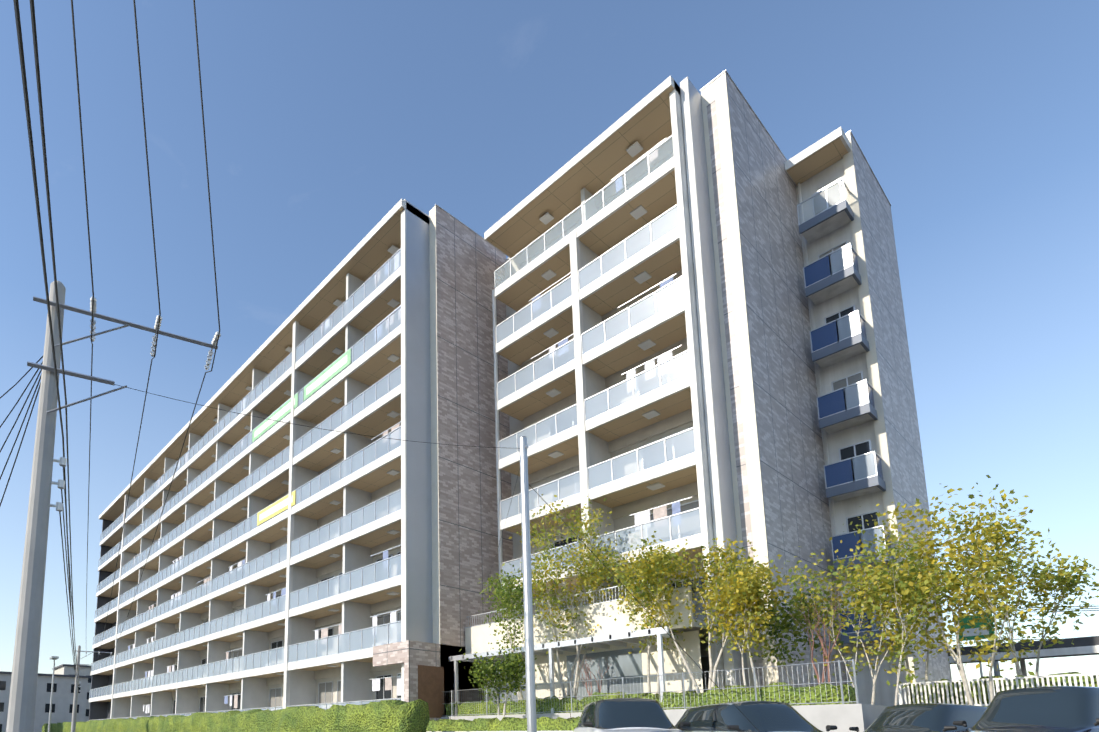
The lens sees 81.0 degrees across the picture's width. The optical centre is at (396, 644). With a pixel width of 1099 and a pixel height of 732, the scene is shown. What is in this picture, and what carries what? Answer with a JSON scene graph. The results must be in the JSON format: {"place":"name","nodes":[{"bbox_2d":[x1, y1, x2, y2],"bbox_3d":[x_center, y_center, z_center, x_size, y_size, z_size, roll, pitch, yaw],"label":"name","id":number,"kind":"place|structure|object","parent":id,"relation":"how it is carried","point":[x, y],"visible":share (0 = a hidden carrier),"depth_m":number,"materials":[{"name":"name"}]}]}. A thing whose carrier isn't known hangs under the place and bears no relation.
{"place":"outdoors","nodes":[
{"label":"outdoors","id":0,"kind":"place"},
{"bbox_2d":[150,139,708,713],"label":"window","id":1,"kind":"structure","parent":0,"point":[638,439],"depth_m":29.79,"materials":[{"name":"glass"}]},
{"bbox_2d":[418,665,443,717],"bbox_3d":[1.466,2.024,26.491,1.500,2.200,0.001,7,-11,-38],"label":"panel","id":2,"kind":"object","parent":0,"point":[430,686],"depth_m":26.54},
{"bbox_2d":[89,75,904,718],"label":"building","id":3,"kind":"structure","parent":0,"point":[817,241],"depth_m":26.93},
{"bbox_2d":[89,519,117,719],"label":"dark building wall","id":4,"kind":"structure","parent":3,"relation":"attached to","point":[99,710],"depth_m":70.37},
{"bbox_2d":[114,188,617,717],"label":"balcony partition","id":5,"kind":"object","parent":3,"relation":"attached to","point":[356,680],"visible":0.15,"depth_m":40.06,"materials":[{"name":"white paint"}]},
{"bbox_2d":[95,86,847,701],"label":"balcony ceiling","id":6,"kind":"structure","parent":3,"relation":"attached to","point":[605,162],"depth_m":30.70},
{"bbox_2d":[132,141,664,693],"bbox_3d":[-7.570,-7.976,43.066,5.000,21.055,51.255,7,-11,-38],"label":"ceiling light","id":7,"kind":"object","parent":6,"relation":"attached to","point":[636,147],"visible":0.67,"depth_m":29.67,"materials":[{"name":"white plastic"}]},
{"bbox_2d":[88,206,892,720],"bbox_3d":[-7.837,-5.177,47.357,11.950,21.920,69.370,7,-11,-38],"label":"balcony railing","id":8,"kind":"object","parent":3,"relation":"attached to","point":[686,524],"visible":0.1,"depth_m":29.61,"materials":[{"name":"glass"}]},
{"bbox_2d":[173,307,885,713],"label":"window","id":9,"kind":"structure","parent":3,"relation":"attached to","point":[849,453],"depth_m":25.70,"materials":[{"name":"glass"}]},
{"bbox_2d":[27,296,985,731],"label":"poles","id":10,"kind":"object","parent":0,"point":[529,642],"depth_m":10.80,"materials":[{"name":"grey metal"}]},
{"bbox_2d":[0,0,1098,681],"label":"sky","id":11,"kind":"structure","parent":0,"point":[976,121],"materials":[{"name":"blue"}]},
{"bbox_2d":[406,79,748,686],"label":"wall","id":12,"kind":"structure","parent":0,"point":[419,568],"depth_m":27.60,"materials":[{"name":"grey paint"}]},
{"bbox_2d":[429,72,915,703],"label":"cream building","id":13,"kind":"structure","parent":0,"point":[479,638],"depth_m":23.60,"materials":[{"name":"beige paint"}]},
{"bbox_2d":[426,659,1098,731],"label":"ground","id":14,"kind":"structure","parent":0,"point":[845,717],"depth_m":16.16,"materials":[{"name":"grey concrete"}]},
{"bbox_2d":[948,627,1098,679],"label":"building","id":15,"kind":"structure","parent":0,"point":[1069,651],"depth_m":31.14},
{"bbox_2d":[959,613,994,640],"bbox_3d":[30.294,-0.887,32.567,0.100,1.300,1.400,7,-11,-38],"label":"green sign","id":16,"kind":"object","parent":15,"relation":"attached to","point":[965,620],"visible":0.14,"depth_m":32.56,"materials":[{"name":"green metal"}]},
{"bbox_2d":[947,636,1098,663],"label":"roof","id":17,"kind":"structure","parent":15,"relation":"on","point":[1086,641],"depth_m":30.65,"materials":[{"name":"grey metal"}]},
{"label":"soil","id":18,"kind":"structure","parent":0,"visible":0},
{"bbox_2d":[87,69,894,720],"bbox_3d":[-5.037,-6.129,49.612,19.000,24.950,69.645,7,-11,-38],"label":"balcony railing","id":19,"kind":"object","parent":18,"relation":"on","point":[659,633],"visible":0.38,"depth_m":27.47,"materials":[{"name":"white metal"}]},
{"bbox_2d":[257,491,294,525],"bbox_3d":[-7.309,-8.142,37.425,0.001,0.850,4.792,7,-11,-38],"label":"balcony banner","id":20,"kind":"object","parent":19,"relation":"attached to","point":[276,512],"visible":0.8,"depth_m":37.47,"materials":[{"name":"yellow fabric"}]},
{"bbox_2d":[252,348,350,441],"bbox_3d":[-5.959,-14.320,36.623,0.001,0.850,11.378,7,-11,-38],"label":"balcony banner","id":21,"kind":"object","parent":19,"relation":"attached to","point":[348,353],"visible":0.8,"depth_m":35.53,"materials":[{"name":"fabric"}]},
{"bbox_2d":[134,146,666,707],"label":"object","id":22,"kind":"object","parent":19,"relation":"hanging from","point":[660,512],"visible":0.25,"depth_m":28.23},
{"bbox_2d":[133,345,672,712],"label":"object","id":23,"kind":"object","parent":19,"relation":"hanging from","point":[641,517],"visible":0.33,"depth_m":27.66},
{"bbox_2d":[128,173,680,703],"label":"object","id":24,"kind":"object","parent":19,"relation":"hanging from","point":[676,509],"visible":0.31,"depth_m":26.49,"materials":[{"name":"white"}]},
{"bbox_2d":[373,206,514,720],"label":"brick wall","id":25,"kind":"structure","parent":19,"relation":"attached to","point":[469,262],"depth_m":29.70,"materials":[{"name":"grey brick"}]},
{"bbox_2d":[234,180,861,706],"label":"window","id":26,"kind":"structure","parent":19,"relation":"attached to","point":[326,688],"depth_m":27.32,"materials":[{"name":"grey glass"}]},
{"bbox_2d":[496,648,643,703],"bbox_3d":[6.580,1.614,24.877,0.001,2.250,7.000,7,-11,-38],"label":"window","id":27,"kind":"structure","parent":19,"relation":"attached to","point":[624,662],"depth_m":23.27,"materials":[{"name":"grey glass"}]},
{"bbox_2d":[494,139,850,286],"bbox_3d":[12.140,-11.043,27.732,8.470,15.920,12.750,7,-11,-38],"label":"balcony railing","id":28,"kind":"object","parent":19,"relation":"attached to","point":[559,236],"visible":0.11,"depth_m":26.66,"materials":[{"name":"white metal"}]},
{"bbox_2d":[707,72,950,687],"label":"wall","id":29,"kind":"structure","parent":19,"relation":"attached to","point":[795,498],"depth_m":24.87,"materials":[{"name":"grey brick"}]},
{"bbox_2d":[799,199,897,643],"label":"balcony","id":30,"kind":"structure","parent":19,"relation":"attached to","point":[844,344],"depth_m":25.22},
{"bbox_2d":[804,248,899,632],"bbox_3d":[18.461,-8.348,25.330,1.120,15.940,1.660,7,-11,-38],"label":"panel","id":31,"kind":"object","parent":19,"relation":"attached to","point":[838,473],"visible":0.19,"depth_m":25.27,"materials":[{"name":"blue glass"}]},
{"bbox_2d":[459,646,538,714],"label":"tree","id":32,"kind":"object","parent":18,"relation":"on","point":[512,667],"depth_m":21.88,"materials":[{"name":"green plant"}]},
{"bbox_2d":[479,564,541,698],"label":"tree","id":33,"kind":"object","parent":18,"relation":"on","point":[507,588],"depth_m":23.83,"materials":[{"name":"green plant"}]},
{"bbox_2d":[502,494,645,698],"bbox_3d":[7.183,-1.490,24.010,6.252,8.509,4.649,7,-11,-38],"label":"tree","id":34,"kind":"object","parent":18,"relation":"on","point":[593,581],"depth_m":23.37,"materials":[{"name":"green plant"}]},
{"bbox_2d":[575,652,611,696],"bbox_3d":[6.772,1.405,21.910,1.348,2.173,1.041,3,-9,-22],"label":"shrub wood","id":35,"kind":"object","parent":18,"relation":"on","point":[588,669],"visible":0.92,"depth_m":21.69,"materials":[{"name":"brown wood"}]},
{"bbox_2d":[444,682,855,716],"bbox_3d":[6.711,2.118,21.826,0.940,0.780,15.672,7,-11,-38],"label":"planting","id":36,"kind":"object","parent":18,"relation":"on","point":[519,707],"visible":0.56,"depth_m":18.53,"materials":[{"name":"green plant"}]},
{"bbox_2d":[606,539,704,694],"bbox_3d":[8.441,-0.660,20.577,3.822,5.882,3.654,7,-11,-38],"label":"tree","id":37,"kind":"object","parent":18,"relation":"on","point":[677,559],"depth_m":20.29,"materials":[{"name":"green plant"}]},
{"bbox_2d":[609,531,789,692],"bbox_3d":[9.290,-0.817,19.090,4.199,5.770,4.569,7,-11,-38],"label":"tree","id":38,"kind":"object","parent":18,"relation":"on","point":[715,554],"depth_m":19.57,"materials":[{"name":"green plant"}]},
{"bbox_2d":[678,542,801,687],"bbox_3d":[9.949,-0.330,18.373,2.280,4.596,3.565,7,-11,-38],"label":"tree","id":39,"kind":"object","parent":18,"relation":"on","point":[754,590],"depth_m":17.94,"materials":[{"name":"green plant"}]},
{"bbox_2d":[739,569,847,686],"bbox_3d":[12.121,-0.063,18.855,3.282,4.202,2.798,7,-11,-38],"label":"tree","id":40,"kind":"object","parent":18,"relation":"on","point":[785,624],"depth_m":18.84,"materials":[{"name":"green plant"}]},
{"bbox_2d":[789,567,855,684],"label":"tree","id":41,"kind":"object","parent":18,"relation":"on","point":[827,660],"visible":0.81,"depth_m":17.32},
{"bbox_2d":[781,533,985,704],"bbox_3d":[12.823,-0.021,16.684,3.372,6.628,4.514,7,-11,-38],"label":"tree","id":42,"kind":"object","parent":18,"relation":"on","point":[889,582],"depth_m":16.50,"materials":[{"name":"green plant"}]},
{"bbox_2d":[828,555,972,684],"bbox_3d":[14.575,-0.346,17.957,2.510,4.511,3.437,7,-11,-38],"label":"tree","id":43,"kind":"object","parent":18,"relation":"on","point":[877,619],"depth_m":17.92,"materials":[{"name":"green plant"}]},
{"bbox_2d":[843,475,1044,704],"bbox_3d":[14.202,-0.598,16.457,3.813,7.700,4.451,7,-11,-38],"label":"tree","id":44,"kind":"object","parent":18,"relation":"on","point":[996,537],"depth_m":15.59,"materials":[{"name":"green plant"}]},
{"bbox_2d":[907,672,1097,706],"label":"fence","id":45,"kind":"object","parent":18,"relation":"on","point":[1040,683],"visible":0.19,"depth_m":16.33,"materials":[{"name":"white metal"}]},
{"bbox_2d":[941,521,1098,675],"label":"tree","id":46,"kind":"object","parent":18,"relation":"on","point":[1042,576],"depth_m":16.95,"materials":[{"name":"green plant"}]},
{"label":"asphalt ground","id":47,"kind":"structure","parent":0,"visible":0},
{"bbox_2d":[0,673,87,731],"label":"building","id":48,"kind":"structure","parent":47,"relation":"on","point":[62,698],"depth_m":85.46,"materials":[{"name":"grey concrete"}]},
{"bbox_2d":[0,664,90,678],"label":"house roof","id":49,"kind":"object","parent":48,"relation":"on","point":[57,667],"visible":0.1,"depth_m":86.92,"materials":[{"name":"metal"}]},
{"bbox_2d":[0,675,91,731],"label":"window","id":50,"kind":"structure","parent":48,"relation":"attached to","point":[3,687],"depth_m":85.35,"materials":[{"name":"grey"}]},
{"bbox_2d":[54,666,90,721],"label":"building","id":51,"kind":"structure","parent":47,"relation":"on","point":[66,670],"depth_m":103.78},
{"bbox_2d":[42,699,429,731],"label":"hedge","id":52,"kind":"object","parent":47,"relation":"on","point":[393,716],"visible":0.98,"depth_m":27.73,"materials":[{"name":"green plant"}]},
{"bbox_2d":[426,716,579,730],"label":"hedge","id":53,"kind":"object","parent":47,"relation":"on","point":[520,724],"visible":0.65,"depth_m":22.10,"materials":[{"name":"green plant"}]},
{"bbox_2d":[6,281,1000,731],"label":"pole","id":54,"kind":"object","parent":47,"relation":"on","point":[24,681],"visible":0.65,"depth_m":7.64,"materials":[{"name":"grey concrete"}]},
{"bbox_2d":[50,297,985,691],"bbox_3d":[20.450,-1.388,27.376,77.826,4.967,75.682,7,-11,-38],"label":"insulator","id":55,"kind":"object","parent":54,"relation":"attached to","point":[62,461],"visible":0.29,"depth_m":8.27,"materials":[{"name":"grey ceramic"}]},
{"bbox_2d":[0,0,1098,731],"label":"power lines","id":56,"kind":"object","parent":54,"relation":"hanging from","point":[28,118],"visible":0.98,"depth_m":7.10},
{"bbox_2d":[573,698,689,731],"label":"car","id":57,"kind":"object","parent":47,"relation":"on","point":[628,715],"visible":1,"depth_m":12.71,"materials":[{"name":"white paint"}]},
{"bbox_2d":[674,701,836,731],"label":"car","id":58,"kind":"object","parent":47,"relation":"on","point":[766,716],"visible":0.94,"depth_m":11.88,"materials":[{"name":"black paint"}]},
{"bbox_2d":[849,703,987,731],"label":"car","id":59,"kind":"object","parent":47,"relation":"on","point":[929,717],"visible":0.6,"depth_m":13.02,"materials":[{"name":"blue paint"}]},
{"bbox_2d":[953,686,1098,731],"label":"car","id":60,"kind":"object","parent":47,"relation":"on","point":[1056,709],"visible":1,"depth_m":10.42,"materials":[{"name":"blue paint"}]}
]}

